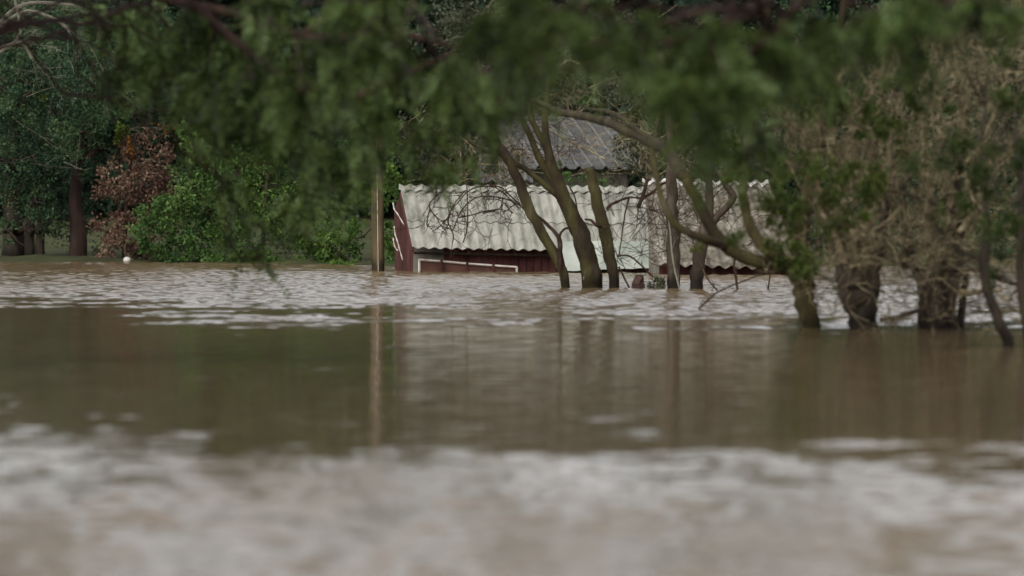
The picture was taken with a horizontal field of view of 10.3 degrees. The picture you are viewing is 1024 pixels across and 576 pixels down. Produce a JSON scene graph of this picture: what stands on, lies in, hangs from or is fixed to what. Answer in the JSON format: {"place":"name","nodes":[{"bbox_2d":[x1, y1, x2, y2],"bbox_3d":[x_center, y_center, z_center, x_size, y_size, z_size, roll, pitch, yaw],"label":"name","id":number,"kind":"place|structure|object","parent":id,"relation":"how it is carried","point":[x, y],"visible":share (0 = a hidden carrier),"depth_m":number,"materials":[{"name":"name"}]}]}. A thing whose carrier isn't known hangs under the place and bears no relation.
{"place":"outdoors","nodes":[
{"label":"outdoors","id":0,"kind":"place"},
{"bbox_2d":[0,151,1015,265],"bbox_3d":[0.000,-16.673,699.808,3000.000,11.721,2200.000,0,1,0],"label":"ground","id":1,"kind":"structure","parent":0,"point":[54,254],"depth_m":106.64,"materials":[{"name":"green plant"}]},
{"bbox_2d":[0,0,92,255],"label":"tree","id":2,"kind":"object","parent":1,"relation":"on","point":[12,150],"visible":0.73,"depth_m":102.02,"materials":[{"name":"green plant"}]},
{"bbox_2d":[3,0,126,255],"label":"tree","id":3,"kind":"object","parent":1,"relation":"on","point":[32,245],"visible":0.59,"depth_m":101.49,"materials":[{"name":"green plant"}]},
{"bbox_2d":[0,0,169,185],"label":"bare tree","id":4,"kind":"object","parent":1,"relation":"on","point":[36,2],"visible":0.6,"depth_m":97.91,"materials":[{"name":"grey plant"}]},
{"bbox_2d":[11,0,190,255],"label":"tree","id":5,"kind":"object","parent":1,"relation":"on","point":[78,236],"visible":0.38,"depth_m":101.38,"materials":[{"name":"green plant"}]},
{"bbox_2d":[82,113,180,259],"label":"brown shrub","id":6,"kind":"object","parent":1,"relation":"on","point":[124,217],"visible":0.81,"depth_m":100.15,"materials":[{"name":"red plant"}]},
{"bbox_2d":[125,119,265,262],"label":"green bush","id":7,"kind":"object","parent":1,"relation":"on","point":[188,239],"visible":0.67,"depth_m":99.15,"materials":[{"name":"green plant"}]},
{"bbox_2d":[0,0,464,299],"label":"overhanging tree","id":8,"kind":"object","parent":1,"relation":"on","point":[225,111],"visible":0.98,"depth_m":44.85,"materials":[{"name":"green plant"}]},
{"bbox_2d":[203,135,321,262],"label":"green bush","id":9,"kind":"object","parent":1,"relation":"on","point":[280,187],"visible":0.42,"depth_m":98.99,"materials":[{"name":"green plant"}]},
{"bbox_2d":[279,117,419,264],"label":"green bush","id":10,"kind":"object","parent":1,"relation":"on","point":[318,252],"visible":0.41,"depth_m":97.24,"materials":[{"name":"green plant"}]},
{"bbox_2d":[392,0,683,120],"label":"scrub tree","id":11,"kind":"object","parent":1,"relation":"on","point":[612,96],"visible":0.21,"depth_m":112.92,"materials":[{"name":"green plant"}]},
{"bbox_2d":[390,67,686,185],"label":"scrub bush","id":12,"kind":"object","parent":1,"relation":"on","point":[517,156],"visible":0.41,"depth_m":96.68,"materials":[{"name":"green plant"}]},
{"bbox_2d":[475,117,640,187],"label":"dark roofed house","id":13,"kind":"structure","parent":1,"relation":"on","point":[599,165],"depth_m":105.98,"materials":[{"name":"grey"}]},
{"bbox_2d":[541,159,617,186],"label":"scrub bush","id":14,"kind":"object","parent":1,"relation":"on","point":[604,182],"visible":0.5,"depth_m":95.06,"materials":[{"name":"green plant"}]},
{"bbox_2d":[589,3,761,185],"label":"scrub tree","id":15,"kind":"object","parent":1,"relation":"on","point":[642,170],"visible":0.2,"depth_m":99.31,"materials":[{"name":"green plant"}]},
{"bbox_2d":[408,0,1023,215],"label":"overhanging tree","id":16,"kind":"object","parent":1,"relation":"on","point":[738,97],"visible":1,"depth_m":33.02,"materials":[{"name":"green plant"}]},
{"bbox_2d":[534,0,933,328],"bbox_3d":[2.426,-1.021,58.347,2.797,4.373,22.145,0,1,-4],"label":"leaning tree","id":17,"kind":"object","parent":1,"relation":"on","point":[801,264],"visible":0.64,"depth_m":53.49,"materials":[{"name":"green plant"}]},
{"bbox_2d":[713,2,989,331],"bbox_3d":[3.360,-0.911,55.887,3.044,4.260,4.057,0,1,0],"label":"bare thicket","id":18,"kind":"object","parent":1,"relation":"on","point":[846,277],"visible":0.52,"depth_m":55.84,"materials":[{"name":"brown plant"}]},
{"bbox_2d":[695,0,1023,256],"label":"tree","id":19,"kind":"object","parent":1,"relation":"on","point":[915,186],"visible":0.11,"depth_m":102.68,"materials":[{"name":"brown plant"}]},
{"bbox_2d":[816,0,1023,331],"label":"bare thicket","id":20,"kind":"object","parent":1,"relation":"on","point":[938,298],"visible":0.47,"depth_m":55.67,"materials":[{"name":"brown plant"}]},
{"bbox_2d":[891,17,1023,347],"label":"dark sapling","id":21,"kind":"object","parent":1,"relation":"on","point":[981,175],"visible":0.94,"depth_m":49.21,"materials":[{"name":"green plant"}]},
{"bbox_2d":[926,36,1023,342],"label":"dark sapling","id":22,"kind":"object","parent":1,"relation":"on","point":[1017,162],"visible":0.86,"depth_m":50.50,"materials":[{"name":"brown plant"}]},
{"bbox_2d":[0,262,1023,575],"bbox_3d":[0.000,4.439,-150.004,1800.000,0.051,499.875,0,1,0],"label":"water","id":23,"kind":"structure","parent":0,"point":[178,418],"depth_m":33.87,"materials":[{"name":"brown liquid"}]},
{"bbox_2d":[123,257,130,262],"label":"white ball","id":24,"kind":"object","parent":23,"relation":"on","point":[126,259],"visible":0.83,"depth_m":98.86,"materials":[{"name":"plastic"}]},
{"bbox_2d":[370,91,383,270],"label":"wooden pole","id":25,"kind":"object","parent":23,"relation":"in","point":[377,245],"visible":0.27,"depth_m":90.11,"materials":[{"name":"brown wood"}]},
{"bbox_2d":[393,95,569,287],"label":"flooded tree","id":26,"kind":"object","parent":23,"relation":"in","point":[536,220],"visible":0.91,"depth_m":76.39,"materials":[{"name":"brown plant"}]},
{"bbox_2d":[393,184,648,272],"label":"flooded shed","id":27,"kind":"structure","parent":23,"relation":"in","point":[417,250],"depth_m":89.44,"materials":[{"name":"white metal"}]},
{"bbox_2d":[418,259,517,271],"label":"window frame","id":28,"kind":"structure","parent":27,"relation":"in","point":[431,265],"depth_m":89.25,"materials":[{"name":"white paint"}]},
{"bbox_2d":[466,59,602,287],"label":"flooded tree","id":29,"kind":"object","parent":23,"relation":"in","point":[579,231],"visible":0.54,"depth_m":76.33,"materials":[{"name":"brown plant"}]},
{"bbox_2d":[577,167,693,288],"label":"flooded tree","id":30,"kind":"object","parent":23,"relation":"in","point":[602,224],"visible":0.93,"depth_m":76.35,"materials":[{"name":"brown plant"}]},
{"bbox_2d":[632,275,644,288],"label":"stump","id":31,"kind":"object","parent":23,"relation":"in","point":[638,282],"visible":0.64,"depth_m":76.14,"materials":[{"name":"wood"}]},
{"bbox_2d":[646,275,668,288],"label":"weed clump","id":32,"kind":"object","parent":23,"relation":"in","point":[658,281],"visible":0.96,"depth_m":76.28,"materials":[{"name":"green plant"}]},
{"bbox_2d":[662,219,680,290],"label":"stick","id":33,"kind":"object","parent":23,"relation":"on","point":[672,254],"visible":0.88,"depth_m":75.13,"materials":[{"name":"wood"}]},
{"bbox_2d":[617,53,735,287],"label":"flooded tree","id":34,"kind":"object","parent":23,"relation":"in","point":[672,198],"visible":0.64,"depth_m":76.33,"materials":[{"name":"brown plant"}]},
{"bbox_2d":[692,231,717,290],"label":"stick","id":35,"kind":"object","parent":23,"relation":"on","point":[707,278],"visible":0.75,"depth_m":75.16,"materials":[{"name":"brown wood"}]},
{"bbox_2d":[642,178,790,273],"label":"shed annex","id":36,"kind":"object","parent":23,"relation":"in","point":[718,255],"visible":0.22,"depth_m":87.50,"materials":[{"name":"white metal"}]},
{"bbox_2d":[663,82,794,288],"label":"flooded tree","id":37,"kind":"object","parent":23,"relation":"in","point":[696,276],"visible":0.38,"depth_m":75.86,"materials":[{"name":"brown plant"}]},
{"bbox_2d":[726,260,742,288],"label":"stick","id":38,"kind":"object","parent":23,"relation":"on","point":[735,274],"visible":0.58,"depth_m":75.50,"materials":[{"name":"brown wood"}]},
{"bbox_2d":[698,269,771,308],"bbox_3d":[2.488,-0.003,63.960,0.910,0.619,0.215,0,1,0],"label":"stick","id":39,"kind":"object","parent":23,"relation":"on","point":[706,301],"visible":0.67,"depth_m":64.00,"materials":[{"name":"brown wood"}]},
{"bbox_2d":[763,272,770,288],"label":"stick","id":40,"kind":"object","parent":23,"relation":"on","point":[768,281],"visible":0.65,"depth_m":75.50,"materials":[{"name":"brown wood"}]},
{"bbox_2d":[0,0,1023,220],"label":"wood","id":41,"kind":"object","parent":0,"point":[303,24],"depth_m":151.63,"materials":[{"name":"green plant"}]}
]}

